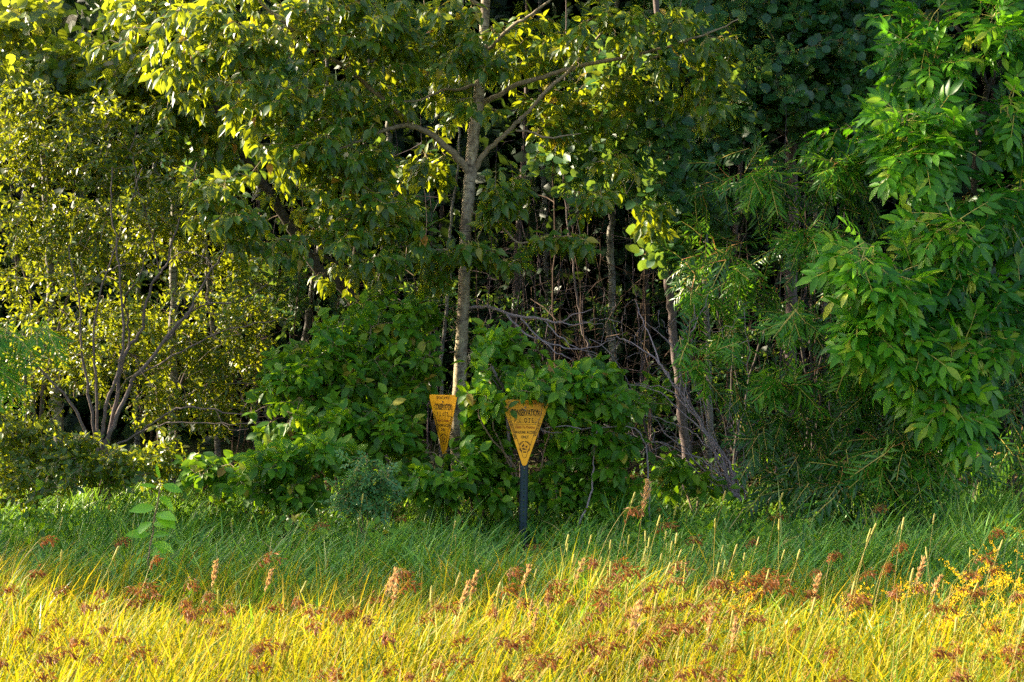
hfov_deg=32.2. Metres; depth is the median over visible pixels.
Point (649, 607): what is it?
brome stalk
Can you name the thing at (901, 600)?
goldenrod
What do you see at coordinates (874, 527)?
timothy stalk
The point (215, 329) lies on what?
bare sapling
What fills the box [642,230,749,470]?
bare sapling
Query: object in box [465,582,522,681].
brome stalk
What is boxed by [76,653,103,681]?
brome stalk
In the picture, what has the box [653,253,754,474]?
bare sapling
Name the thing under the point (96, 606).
brome stalk
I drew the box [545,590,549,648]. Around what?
plume stalk
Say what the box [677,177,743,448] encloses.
bare sapling
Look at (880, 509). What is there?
brome stalk
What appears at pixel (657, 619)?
brome stalk
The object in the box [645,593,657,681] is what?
timothy stalk
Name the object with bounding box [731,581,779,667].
brome stalk
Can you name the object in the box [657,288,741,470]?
bare sapling
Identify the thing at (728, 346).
bare sapling
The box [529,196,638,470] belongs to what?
bare sapling
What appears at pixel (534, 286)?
bare sapling
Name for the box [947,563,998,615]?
goldenrod
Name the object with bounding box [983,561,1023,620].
goldenrod
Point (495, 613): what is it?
brome stalk
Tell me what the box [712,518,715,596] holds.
timothy stalk
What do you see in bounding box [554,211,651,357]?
bare sapling
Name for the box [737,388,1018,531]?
willow shrub
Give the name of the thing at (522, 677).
brome stalk
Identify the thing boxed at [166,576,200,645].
brome stalk
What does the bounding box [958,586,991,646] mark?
brome stalk
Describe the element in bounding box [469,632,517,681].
brome stalk
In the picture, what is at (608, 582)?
brome stalk
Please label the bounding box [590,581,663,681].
brome stalk
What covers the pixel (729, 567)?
timothy stalk
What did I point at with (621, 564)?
brome stalk
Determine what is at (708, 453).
young tree
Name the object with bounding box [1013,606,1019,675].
timothy stalk
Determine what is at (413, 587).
brome stalk
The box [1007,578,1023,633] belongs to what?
goldenrod
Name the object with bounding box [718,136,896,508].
willow shrub
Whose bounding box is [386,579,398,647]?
plume stalk
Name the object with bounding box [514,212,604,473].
bare sapling
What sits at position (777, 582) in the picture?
brome stalk
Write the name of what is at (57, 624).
brome stalk
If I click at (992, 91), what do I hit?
young tree
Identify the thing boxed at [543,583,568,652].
brome stalk
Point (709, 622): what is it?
plume stalk
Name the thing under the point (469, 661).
brome stalk
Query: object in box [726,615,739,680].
plume stalk
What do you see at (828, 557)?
brome stalk
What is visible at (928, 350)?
ash tree
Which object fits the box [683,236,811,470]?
bare sapling
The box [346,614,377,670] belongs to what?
brome stalk
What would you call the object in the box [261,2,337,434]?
young tree
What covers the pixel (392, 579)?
plume stalk
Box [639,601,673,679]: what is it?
brome stalk
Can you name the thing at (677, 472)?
dogwood shrub
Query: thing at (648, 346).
bare sapling
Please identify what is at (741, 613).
brome stalk
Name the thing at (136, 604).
brome stalk
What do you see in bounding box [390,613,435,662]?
brome stalk
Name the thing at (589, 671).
brome stalk
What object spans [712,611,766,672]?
brome stalk
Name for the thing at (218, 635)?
timothy stalk
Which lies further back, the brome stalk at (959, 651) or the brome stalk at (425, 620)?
the brome stalk at (425, 620)
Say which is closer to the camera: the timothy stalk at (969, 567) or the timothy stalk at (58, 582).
the timothy stalk at (58, 582)
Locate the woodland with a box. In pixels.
[0,0,1023,464]
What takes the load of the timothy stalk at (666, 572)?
on the ground at (192, 447)
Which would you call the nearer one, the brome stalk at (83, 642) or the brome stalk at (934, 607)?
the brome stalk at (83, 642)
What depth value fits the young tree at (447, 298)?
15.58 m
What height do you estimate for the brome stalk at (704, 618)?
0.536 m
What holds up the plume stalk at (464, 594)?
on the ground at (192, 447)
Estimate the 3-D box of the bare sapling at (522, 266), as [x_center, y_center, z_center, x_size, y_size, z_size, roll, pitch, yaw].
[0.035,-0.493,16.208,1.302,3.607,0.586,0,2,-8]
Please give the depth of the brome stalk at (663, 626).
6.88 m
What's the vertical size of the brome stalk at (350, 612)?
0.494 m
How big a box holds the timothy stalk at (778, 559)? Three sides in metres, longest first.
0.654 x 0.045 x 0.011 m
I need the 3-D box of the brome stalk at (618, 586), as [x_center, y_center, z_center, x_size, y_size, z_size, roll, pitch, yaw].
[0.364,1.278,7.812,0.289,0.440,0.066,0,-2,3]
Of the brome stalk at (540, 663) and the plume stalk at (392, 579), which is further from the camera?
the plume stalk at (392, 579)
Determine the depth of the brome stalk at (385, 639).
5.98 m
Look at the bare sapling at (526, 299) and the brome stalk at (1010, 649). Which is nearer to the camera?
the brome stalk at (1010, 649)
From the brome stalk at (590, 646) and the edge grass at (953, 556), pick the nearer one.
the brome stalk at (590, 646)
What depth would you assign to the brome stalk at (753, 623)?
7.31 m
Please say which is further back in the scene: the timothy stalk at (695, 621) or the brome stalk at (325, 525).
the brome stalk at (325, 525)
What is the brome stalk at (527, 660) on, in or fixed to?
on the ground at (192, 447)
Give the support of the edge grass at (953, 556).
on the ground at (192, 447)
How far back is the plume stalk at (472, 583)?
7.44 m
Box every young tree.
[134,128,159,453]
[157,0,266,456]
[253,70,264,447]
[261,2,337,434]
[342,59,371,435]
[431,21,448,433]
[439,0,463,472]
[510,0,529,457]
[525,0,597,358]
[538,0,552,429]
[581,0,732,494]
[638,144,649,450]
[702,235,712,484]
[726,59,746,459]
[805,132,840,450]
[980,10,994,243]
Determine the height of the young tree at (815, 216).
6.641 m
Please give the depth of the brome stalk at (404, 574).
7.43 m
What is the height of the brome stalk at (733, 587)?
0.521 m
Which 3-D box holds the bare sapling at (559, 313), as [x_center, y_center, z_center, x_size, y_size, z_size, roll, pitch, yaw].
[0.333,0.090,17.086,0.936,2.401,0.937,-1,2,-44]
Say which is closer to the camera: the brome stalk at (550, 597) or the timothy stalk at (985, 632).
the timothy stalk at (985, 632)
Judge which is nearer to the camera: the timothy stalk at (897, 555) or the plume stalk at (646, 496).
the timothy stalk at (897, 555)
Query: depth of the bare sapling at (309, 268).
17.73 m
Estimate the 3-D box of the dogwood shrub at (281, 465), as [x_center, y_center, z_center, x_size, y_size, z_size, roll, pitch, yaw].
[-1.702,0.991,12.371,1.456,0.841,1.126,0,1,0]
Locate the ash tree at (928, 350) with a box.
[793,0,1023,509]
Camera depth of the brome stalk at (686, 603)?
7.11 m
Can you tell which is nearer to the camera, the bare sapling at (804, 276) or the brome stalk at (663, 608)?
the brome stalk at (663, 608)
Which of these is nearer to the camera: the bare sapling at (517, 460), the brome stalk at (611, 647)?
the brome stalk at (611, 647)
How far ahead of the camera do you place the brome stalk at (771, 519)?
10.43 m
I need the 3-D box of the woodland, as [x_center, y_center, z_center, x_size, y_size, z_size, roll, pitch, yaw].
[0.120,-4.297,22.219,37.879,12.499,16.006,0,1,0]
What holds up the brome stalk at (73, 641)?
on the ground at (192, 447)
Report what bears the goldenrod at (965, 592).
on the ground at (192, 447)
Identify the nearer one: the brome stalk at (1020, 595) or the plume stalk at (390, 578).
the brome stalk at (1020, 595)
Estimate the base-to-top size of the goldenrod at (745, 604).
0.413 m
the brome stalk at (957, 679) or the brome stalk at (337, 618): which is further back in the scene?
the brome stalk at (337, 618)
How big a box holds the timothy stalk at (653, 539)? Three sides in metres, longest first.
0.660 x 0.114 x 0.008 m
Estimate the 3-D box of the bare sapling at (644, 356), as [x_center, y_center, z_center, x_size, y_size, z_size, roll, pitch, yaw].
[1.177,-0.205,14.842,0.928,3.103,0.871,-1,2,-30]
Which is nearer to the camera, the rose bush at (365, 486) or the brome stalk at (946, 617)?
the brome stalk at (946, 617)
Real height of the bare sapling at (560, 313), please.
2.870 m
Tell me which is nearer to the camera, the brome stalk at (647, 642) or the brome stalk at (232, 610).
the brome stalk at (647, 642)
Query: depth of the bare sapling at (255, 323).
15.36 m
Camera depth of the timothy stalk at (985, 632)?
6.76 m
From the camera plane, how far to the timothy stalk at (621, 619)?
7.30 m
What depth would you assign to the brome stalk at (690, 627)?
7.11 m
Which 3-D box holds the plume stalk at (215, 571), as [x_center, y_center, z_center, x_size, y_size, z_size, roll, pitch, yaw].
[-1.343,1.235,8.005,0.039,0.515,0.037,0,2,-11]
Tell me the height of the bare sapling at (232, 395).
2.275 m
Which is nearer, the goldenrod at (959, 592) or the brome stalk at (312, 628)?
the brome stalk at (312, 628)
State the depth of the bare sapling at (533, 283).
16.78 m
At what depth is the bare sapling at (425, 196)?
15.10 m
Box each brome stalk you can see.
[0,582,18,595]
[0,627,33,676]
[0,654,8,671]
[1,563,46,661]
[3,535,58,602]
[19,633,50,679]
[19,646,61,680]
[31,617,67,671]
[31,643,79,681]
[32,668,58,681]
[33,585,70,629]
[49,634,89,680]
[66,601,101,665]
[66,636,79,669]
[69,601,92,667]
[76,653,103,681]
[78,537,132,605]
[85,625,111,678]
[87,588,112,620]
[91,630,131,677]
[92,582,163,680]
[95,582,141,639]
[98,599,142,643]
[100,645,151,680]
[101,578,160,644]
[137,551,163,627]
[149,655,163,673]
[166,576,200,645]
[167,595,193,674]
[175,608,206,643]
[178,601,213,635]
[180,602,213,681]
[181,618,213,648]
[184,611,193,640]
[186,591,219,652]
[191,619,231,670]
[194,627,221,661]
[200,600,236,672]
[225,638,280,680]
[228,551,285,637]
[233,655,271,680]
[237,599,284,660]
[237,643,263,676]
[250,638,290,671]
[282,593,303,670]
[284,519,330,573]
[290,605,334,646]
[301,604,326,681]
[302,609,341,674]
[305,619,321,676]
[306,613,357,675]
[308,668,329,681]
[325,613,341,668]
[326,604,361,671]
[328,667,343,681]
[337,590,384,637]
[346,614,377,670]
[348,580,421,672]
[363,569,414,633]
[374,515,406,550]
[377,662,399,681]
[378,625,396,678]
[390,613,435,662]
[396,601,459,653]
[404,668,416,681]
[413,603,442,643]
[421,673,440,681]
[430,656,448,679]
[432,630,470,678]
[434,653,465,678]
[451,655,477,680]
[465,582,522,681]
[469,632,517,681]
[475,566,525,648]
[486,598,498,659]
[491,635,530,680]
[497,664,513,681]
[498,629,535,680]
[506,598,530,673]
[510,668,540,681]
[513,650,544,677]
[514,575,569,662]
[514,651,563,681]
[522,662,558,681]
[523,593,560,648]
[538,591,553,639]
[539,632,599,680]
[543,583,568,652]
[548,585,611,673]
[558,556,629,650]
[559,587,610,679]
[559,612,605,647]
[565,596,623,680]
[566,595,595,681]
[568,566,626,676]
[568,645,611,681]
[573,565,646,670]
[574,581,621,639]
[574,664,599,679]
[576,570,625,641]
[578,631,610,681]
[583,555,599,641]
[587,624,629,674]
[590,503,645,585]
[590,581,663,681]
[591,590,605,681]
[591,634,625,681]
[598,597,661,677]
[605,610,637,671]
[610,614,663,677]
[610,630,667,681]
[623,577,686,674]
[626,653,666,681]
[628,616,673,668]
[629,518,680,566]
[636,560,693,630]
[637,619,678,675]
[637,675,660,681]
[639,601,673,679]
[641,598,687,663]
[643,617,692,678]
[647,625,666,675]
[651,598,695,667]
[653,620,691,677]
[657,625,703,681]
[658,598,721,681]
[659,534,702,576]
[659,609,726,681]
[660,578,723,675]
[667,576,728,680]
[673,659,713,681]
[674,666,686,681]
[677,582,738,670]
[681,638,719,681]
[685,573,762,659]
[698,605,744,680]
[699,575,770,665]
[705,664,744,681]
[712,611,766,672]
[713,567,777,653]
[713,610,767,677]
[715,644,741,668]
[717,588,761,670]
[728,538,759,570]
[729,573,796,665]
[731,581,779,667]
[739,642,773,680]
[747,513,783,556]
[758,586,797,630]
[765,585,820,681]
[778,622,799,674]
[795,569,822,596]
[802,550,842,609]
[802,588,874,673]
[813,595,872,678]
[821,644,841,681]
[822,553,837,624]
[825,668,853,681]
[830,567,879,622]
[853,503,888,561]
[867,541,908,622]
[871,562,894,651]
[887,584,904,667]
[891,578,927,631]
[901,600,959,654]
[918,639,952,681]
[921,613,953,648]
[922,599,940,677]
[928,565,983,632]
[930,585,972,621]
[940,667,973,681]
[941,669,972,681]
[946,551,993,603]
[948,584,984,667]
[949,647,959,673]
[950,640,963,680]
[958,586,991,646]
[960,528,1004,606]
[964,649,993,678]
[965,619,1002,680]
[973,640,1023,681]
[974,562,1004,627]
[987,591,1023,647]
[1001,648,1021,679]
[1017,642,1023,680]
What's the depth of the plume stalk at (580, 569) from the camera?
8.07 m
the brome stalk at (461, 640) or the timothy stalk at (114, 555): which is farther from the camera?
the timothy stalk at (114, 555)
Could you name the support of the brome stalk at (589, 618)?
on the ground at (192, 447)
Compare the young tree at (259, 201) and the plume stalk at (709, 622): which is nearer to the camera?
the plume stalk at (709, 622)
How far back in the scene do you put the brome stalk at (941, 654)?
5.77 m
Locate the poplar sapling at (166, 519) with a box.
[125,464,181,572]
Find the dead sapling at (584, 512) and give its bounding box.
[576,420,600,526]
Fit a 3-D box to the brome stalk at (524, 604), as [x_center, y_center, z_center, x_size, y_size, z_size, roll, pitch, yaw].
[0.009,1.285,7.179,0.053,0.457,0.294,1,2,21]
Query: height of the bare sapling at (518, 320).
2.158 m
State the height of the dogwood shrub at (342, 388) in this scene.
1.843 m
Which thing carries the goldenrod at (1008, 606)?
on the ground at (192, 447)
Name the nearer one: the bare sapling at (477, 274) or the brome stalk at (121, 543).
the brome stalk at (121, 543)
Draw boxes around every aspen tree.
[0,0,175,486]
[93,0,217,492]
[225,0,473,469]
[507,0,722,476]
[625,0,967,483]
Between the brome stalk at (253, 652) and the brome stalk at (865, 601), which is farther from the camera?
the brome stalk at (865, 601)
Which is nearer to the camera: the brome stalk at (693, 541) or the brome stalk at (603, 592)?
the brome stalk at (603, 592)
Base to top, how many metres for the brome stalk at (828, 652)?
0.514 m
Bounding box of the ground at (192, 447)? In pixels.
[0,419,1023,675]
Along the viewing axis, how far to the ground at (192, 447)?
19.85 m
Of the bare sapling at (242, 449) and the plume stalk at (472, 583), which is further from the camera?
the bare sapling at (242, 449)
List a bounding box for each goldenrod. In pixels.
[714,571,761,656]
[716,592,762,659]
[830,582,873,644]
[877,577,927,642]
[913,609,967,658]
[927,578,982,636]
[939,559,999,624]
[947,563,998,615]
[948,622,1022,677]
[954,571,1011,633]
[960,601,1008,662]
[973,541,1002,609]
[973,549,1019,620]
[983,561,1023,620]
[988,594,1023,645]
[988,626,1022,678]
[993,523,1023,590]
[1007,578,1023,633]
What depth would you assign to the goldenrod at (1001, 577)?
8.43 m
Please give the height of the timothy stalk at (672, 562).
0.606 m
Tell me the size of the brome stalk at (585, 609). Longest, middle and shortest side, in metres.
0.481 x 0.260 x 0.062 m
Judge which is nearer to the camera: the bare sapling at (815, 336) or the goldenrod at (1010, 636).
the goldenrod at (1010, 636)
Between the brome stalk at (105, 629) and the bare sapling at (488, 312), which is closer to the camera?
the brome stalk at (105, 629)
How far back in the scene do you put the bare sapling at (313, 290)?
16.64 m
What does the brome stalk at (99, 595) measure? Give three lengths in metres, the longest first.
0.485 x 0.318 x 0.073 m
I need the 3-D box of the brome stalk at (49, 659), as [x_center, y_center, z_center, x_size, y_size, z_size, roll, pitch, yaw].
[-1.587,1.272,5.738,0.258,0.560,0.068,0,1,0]
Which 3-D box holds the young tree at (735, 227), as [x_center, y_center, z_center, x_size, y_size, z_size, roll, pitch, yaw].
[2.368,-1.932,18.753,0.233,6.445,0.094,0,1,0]
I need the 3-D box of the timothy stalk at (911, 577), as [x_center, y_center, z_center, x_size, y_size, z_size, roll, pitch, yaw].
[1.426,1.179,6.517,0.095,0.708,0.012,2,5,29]
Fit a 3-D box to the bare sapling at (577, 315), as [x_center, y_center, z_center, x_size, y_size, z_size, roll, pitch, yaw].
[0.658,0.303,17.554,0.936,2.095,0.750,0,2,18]
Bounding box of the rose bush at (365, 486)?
[317,448,410,544]
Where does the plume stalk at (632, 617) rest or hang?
on the ground at (192, 447)
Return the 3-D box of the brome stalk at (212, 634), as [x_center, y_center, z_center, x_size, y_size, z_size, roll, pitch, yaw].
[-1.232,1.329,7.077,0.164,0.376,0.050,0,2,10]
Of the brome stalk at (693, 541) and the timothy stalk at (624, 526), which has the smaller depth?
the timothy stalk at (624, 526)
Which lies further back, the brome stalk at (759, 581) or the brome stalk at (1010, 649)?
the brome stalk at (759, 581)
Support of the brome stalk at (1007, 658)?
on the ground at (192, 447)
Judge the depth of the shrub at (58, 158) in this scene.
13.84 m
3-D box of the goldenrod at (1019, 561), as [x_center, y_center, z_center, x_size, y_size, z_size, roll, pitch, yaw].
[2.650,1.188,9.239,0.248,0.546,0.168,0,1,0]
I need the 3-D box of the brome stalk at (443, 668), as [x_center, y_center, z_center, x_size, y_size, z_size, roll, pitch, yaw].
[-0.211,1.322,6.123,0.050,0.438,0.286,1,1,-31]
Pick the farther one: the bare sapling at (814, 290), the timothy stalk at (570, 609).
the bare sapling at (814, 290)
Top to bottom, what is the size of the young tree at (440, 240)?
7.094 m
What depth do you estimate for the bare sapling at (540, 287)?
17.58 m
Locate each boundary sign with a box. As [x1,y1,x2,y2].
[429,395,456,525]
[505,400,547,543]
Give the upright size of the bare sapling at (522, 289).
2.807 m
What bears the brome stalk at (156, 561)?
on the ground at (192, 447)
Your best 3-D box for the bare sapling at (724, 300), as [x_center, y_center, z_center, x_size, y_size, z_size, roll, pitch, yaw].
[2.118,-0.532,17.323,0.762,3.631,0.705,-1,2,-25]
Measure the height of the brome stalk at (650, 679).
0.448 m
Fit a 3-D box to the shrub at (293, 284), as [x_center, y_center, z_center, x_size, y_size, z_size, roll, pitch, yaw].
[1.028,0.198,16.443,6.662,2.241,1.559,0,1,0]
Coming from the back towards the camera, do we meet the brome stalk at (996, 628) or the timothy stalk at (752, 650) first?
the brome stalk at (996, 628)
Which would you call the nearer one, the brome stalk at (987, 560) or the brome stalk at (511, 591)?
the brome stalk at (511, 591)
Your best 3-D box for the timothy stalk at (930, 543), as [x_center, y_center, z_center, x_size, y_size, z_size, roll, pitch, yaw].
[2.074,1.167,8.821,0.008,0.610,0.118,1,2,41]
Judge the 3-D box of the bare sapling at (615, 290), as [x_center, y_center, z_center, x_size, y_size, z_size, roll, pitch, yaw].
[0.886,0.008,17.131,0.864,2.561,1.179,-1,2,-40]
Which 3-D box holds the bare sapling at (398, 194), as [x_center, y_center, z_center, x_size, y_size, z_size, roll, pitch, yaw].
[-1.091,-0.479,15.739,0.927,3.608,0.819,-1,2,-31]
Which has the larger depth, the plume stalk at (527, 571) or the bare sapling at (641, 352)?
the bare sapling at (641, 352)
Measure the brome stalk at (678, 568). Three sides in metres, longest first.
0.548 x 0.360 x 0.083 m
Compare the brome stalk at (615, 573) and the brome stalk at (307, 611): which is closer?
the brome stalk at (307, 611)
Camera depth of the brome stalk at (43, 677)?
6.03 m
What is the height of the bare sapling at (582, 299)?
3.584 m
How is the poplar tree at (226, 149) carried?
on the ground at (192, 447)
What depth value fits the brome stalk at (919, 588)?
7.57 m
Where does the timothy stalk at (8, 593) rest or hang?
on the ground at (192, 447)
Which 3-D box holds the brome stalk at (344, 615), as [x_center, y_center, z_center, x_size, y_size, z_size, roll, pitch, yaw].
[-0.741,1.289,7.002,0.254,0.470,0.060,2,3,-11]
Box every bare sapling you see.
[165,136,247,456]
[178,290,293,466]
[205,214,301,466]
[211,238,285,464]
[219,191,286,465]
[233,120,316,448]
[249,188,310,430]
[267,147,320,396]
[275,208,352,321]
[295,274,382,476]
[356,86,447,469]
[367,266,441,456]
[371,113,470,455]
[398,274,470,467]
[403,137,477,459]
[417,110,564,444]
[430,176,518,450]
[432,210,544,463]
[443,179,555,371]
[447,233,555,445]
[448,95,577,476]
[449,149,536,437]
[454,175,538,470]
[472,279,540,468]
[476,176,585,434]
[488,231,565,471]
[493,247,562,462]
[497,231,550,348]
[505,180,572,462]
[511,167,563,466]
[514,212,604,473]
[516,220,616,473]
[519,102,578,359]
[523,226,581,461]
[528,227,617,365]
[528,269,622,425]
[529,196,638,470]
[529,237,642,475]
[530,190,672,471]
[531,207,621,460]
[531,255,552,453]
[534,204,616,457]
[536,191,599,358]
[540,212,640,366]
[547,269,663,452]
[549,209,633,357]
[552,263,680,478]
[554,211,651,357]
[563,209,647,429]
[573,268,672,465]
[578,239,693,466]
[583,144,679,482]
[583,209,729,467]
[595,274,730,476]
[604,252,671,481]
[614,229,667,462]
[621,220,663,451]
[621,226,641,467]
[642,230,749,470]
[650,252,789,462]
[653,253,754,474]
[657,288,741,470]
[661,273,732,476]
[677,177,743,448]
[678,147,777,477]
[683,165,771,450]
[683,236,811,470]
[691,257,745,463]
[695,140,774,479]
[715,226,814,485]
[716,228,776,482]
[716,302,828,470]
[738,207,803,443]
[743,213,830,456]
[752,226,877,481]
[753,172,812,480]
[755,104,822,478]
[758,203,891,468]
[764,171,845,470]
[766,190,817,446]
[769,146,835,483]
[773,145,837,448]
[774,132,826,440]
[808,223,887,456]
[822,178,905,469]
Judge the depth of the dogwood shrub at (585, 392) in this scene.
12.31 m
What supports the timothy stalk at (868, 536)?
on the ground at (192, 447)
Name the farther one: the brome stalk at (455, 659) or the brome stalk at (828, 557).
the brome stalk at (828, 557)
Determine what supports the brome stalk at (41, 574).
on the ground at (192, 447)
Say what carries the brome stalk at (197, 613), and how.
on the ground at (192, 447)
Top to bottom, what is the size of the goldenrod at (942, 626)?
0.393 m
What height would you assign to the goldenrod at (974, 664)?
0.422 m
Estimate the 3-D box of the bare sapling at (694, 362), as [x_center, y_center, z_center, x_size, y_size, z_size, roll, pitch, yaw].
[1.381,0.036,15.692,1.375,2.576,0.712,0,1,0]
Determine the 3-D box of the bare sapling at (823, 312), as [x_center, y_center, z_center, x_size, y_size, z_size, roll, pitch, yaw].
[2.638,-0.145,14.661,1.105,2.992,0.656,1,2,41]
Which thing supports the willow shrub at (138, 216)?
on the ground at (192, 447)
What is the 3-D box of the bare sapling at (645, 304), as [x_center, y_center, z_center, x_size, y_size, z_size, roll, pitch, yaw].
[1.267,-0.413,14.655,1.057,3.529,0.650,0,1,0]
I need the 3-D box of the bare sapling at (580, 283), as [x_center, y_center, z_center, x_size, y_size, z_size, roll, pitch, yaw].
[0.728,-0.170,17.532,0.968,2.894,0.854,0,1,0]
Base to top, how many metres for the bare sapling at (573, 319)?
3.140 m
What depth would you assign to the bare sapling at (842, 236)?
16.14 m
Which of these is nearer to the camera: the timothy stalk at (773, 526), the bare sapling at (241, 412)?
the timothy stalk at (773, 526)
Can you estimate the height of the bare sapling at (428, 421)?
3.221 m
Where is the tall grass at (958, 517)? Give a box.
[0,454,1023,566]
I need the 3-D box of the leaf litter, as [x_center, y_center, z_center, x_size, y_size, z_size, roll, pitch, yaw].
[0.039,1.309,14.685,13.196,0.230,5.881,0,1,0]
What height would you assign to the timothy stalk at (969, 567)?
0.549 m
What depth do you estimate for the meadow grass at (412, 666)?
7.63 m
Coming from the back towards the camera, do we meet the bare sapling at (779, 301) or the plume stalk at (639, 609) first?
the bare sapling at (779, 301)
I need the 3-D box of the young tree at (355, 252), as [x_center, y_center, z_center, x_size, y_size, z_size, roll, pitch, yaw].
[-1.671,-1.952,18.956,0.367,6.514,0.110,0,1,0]
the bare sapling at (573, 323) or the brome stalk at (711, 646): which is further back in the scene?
the bare sapling at (573, 323)
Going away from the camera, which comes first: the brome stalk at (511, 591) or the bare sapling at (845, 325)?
the brome stalk at (511, 591)
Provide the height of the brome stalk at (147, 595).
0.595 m
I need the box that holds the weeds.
[0,446,1023,570]
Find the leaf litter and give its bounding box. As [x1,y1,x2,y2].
[0,462,1023,551]
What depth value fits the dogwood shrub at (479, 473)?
12.34 m
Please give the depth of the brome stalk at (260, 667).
6.15 m
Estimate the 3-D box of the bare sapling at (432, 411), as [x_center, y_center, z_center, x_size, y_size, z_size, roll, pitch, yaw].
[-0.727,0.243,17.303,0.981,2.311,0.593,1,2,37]
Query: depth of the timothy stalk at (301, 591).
6.75 m
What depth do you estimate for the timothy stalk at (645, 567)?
7.93 m
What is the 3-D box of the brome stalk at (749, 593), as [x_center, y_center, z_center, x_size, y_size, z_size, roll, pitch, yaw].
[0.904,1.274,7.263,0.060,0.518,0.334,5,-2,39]
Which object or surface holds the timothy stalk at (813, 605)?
on the ground at (192, 447)
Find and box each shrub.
[0,68,206,492]
[0,159,283,508]
[0,271,293,495]
[0,315,73,421]
[0,382,189,521]
[172,427,371,541]
[241,284,448,523]
[264,250,903,474]
[375,402,649,525]
[452,318,653,530]
[584,287,750,500]
[624,370,748,515]
[654,129,818,512]
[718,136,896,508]
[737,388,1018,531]
[893,188,1023,506]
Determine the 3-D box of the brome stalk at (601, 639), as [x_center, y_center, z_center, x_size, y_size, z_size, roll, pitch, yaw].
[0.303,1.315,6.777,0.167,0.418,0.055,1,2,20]
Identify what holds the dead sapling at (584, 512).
on the ground at (192, 447)
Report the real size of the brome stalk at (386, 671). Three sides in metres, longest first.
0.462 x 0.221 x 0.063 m
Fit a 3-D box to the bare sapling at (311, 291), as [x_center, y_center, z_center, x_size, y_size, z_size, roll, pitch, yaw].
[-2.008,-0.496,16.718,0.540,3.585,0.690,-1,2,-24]
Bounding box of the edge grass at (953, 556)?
[0,476,1023,680]
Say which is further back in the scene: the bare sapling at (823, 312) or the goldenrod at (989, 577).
the bare sapling at (823, 312)
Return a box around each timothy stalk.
[2,560,15,638]
[45,517,62,584]
[54,550,61,638]
[72,546,119,674]
[217,589,218,679]
[268,580,306,679]
[351,493,363,596]
[353,596,357,677]
[426,585,432,679]
[433,572,460,675]
[446,520,455,587]
[478,592,506,679]
[482,582,500,681]
[547,534,568,642]
[561,568,575,679]
[586,575,607,675]
[607,492,634,611]
[607,561,611,681]
[616,583,626,677]
[629,546,646,609]
[635,562,670,681]
[639,537,649,630]
[643,515,660,582]
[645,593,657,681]
[665,506,676,580]
[666,533,677,617]
[669,563,676,673]
[673,646,679,678]
[692,586,698,681]
[703,562,719,667]
[707,491,725,572]
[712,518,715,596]
[719,545,737,611]
[722,610,733,679]
[747,644,754,681]
[755,569,769,638]
[761,493,783,587]
[764,549,784,628]
[777,549,800,634]
[778,519,779,620]
[797,597,815,681]
[836,581,854,679]
[841,523,876,623]
[844,528,870,656]
[850,624,862,678]
[875,611,896,681]
[891,517,904,618]
[894,568,913,680]
[925,547,932,621]
[926,513,934,586]
[950,582,977,657]
[950,617,957,678]
[969,548,970,591]
[973,603,995,680]
[979,540,1002,619]
[1007,624,1023,681]
[1008,617,1023,681]
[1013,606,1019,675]
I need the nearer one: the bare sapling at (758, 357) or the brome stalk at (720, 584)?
the brome stalk at (720, 584)
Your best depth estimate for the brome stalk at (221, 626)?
7.24 m
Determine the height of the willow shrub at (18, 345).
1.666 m
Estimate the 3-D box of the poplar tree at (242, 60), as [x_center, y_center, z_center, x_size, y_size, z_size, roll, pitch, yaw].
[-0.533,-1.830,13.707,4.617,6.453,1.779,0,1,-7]
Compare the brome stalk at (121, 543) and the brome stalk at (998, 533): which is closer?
the brome stalk at (998, 533)
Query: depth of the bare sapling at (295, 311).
15.82 m
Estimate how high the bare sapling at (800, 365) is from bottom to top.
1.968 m
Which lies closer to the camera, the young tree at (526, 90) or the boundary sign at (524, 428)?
the boundary sign at (524, 428)
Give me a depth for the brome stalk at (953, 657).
6.66 m
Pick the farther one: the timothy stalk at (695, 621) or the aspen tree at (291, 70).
the aspen tree at (291, 70)
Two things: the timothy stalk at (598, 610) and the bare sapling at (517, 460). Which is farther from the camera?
the bare sapling at (517, 460)
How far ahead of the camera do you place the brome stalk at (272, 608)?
7.05 m
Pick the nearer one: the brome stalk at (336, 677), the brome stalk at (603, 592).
the brome stalk at (336, 677)
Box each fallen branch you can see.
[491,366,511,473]
[522,408,650,520]
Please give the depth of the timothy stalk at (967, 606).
7.31 m
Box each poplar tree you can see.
[75,0,421,439]
[138,0,747,509]
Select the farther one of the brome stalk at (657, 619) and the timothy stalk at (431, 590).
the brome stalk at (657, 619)
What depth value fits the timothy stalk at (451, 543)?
9.23 m
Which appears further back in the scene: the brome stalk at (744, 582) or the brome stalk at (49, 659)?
the brome stalk at (744, 582)
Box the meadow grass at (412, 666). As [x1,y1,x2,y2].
[0,513,1023,681]
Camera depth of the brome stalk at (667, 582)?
7.37 m
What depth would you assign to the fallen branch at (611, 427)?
12.47 m
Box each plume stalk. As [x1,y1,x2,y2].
[211,558,218,625]
[260,567,274,616]
[380,567,399,633]
[380,577,391,613]
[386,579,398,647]
[447,580,470,657]
[463,569,478,633]
[511,562,532,630]
[521,599,534,658]
[527,608,539,670]
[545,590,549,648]
[562,558,585,619]
[620,602,638,678]
[627,598,645,681]
[634,477,652,572]
[704,605,713,681]
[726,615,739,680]
[804,572,821,638]
[904,555,926,638]
[916,574,942,638]

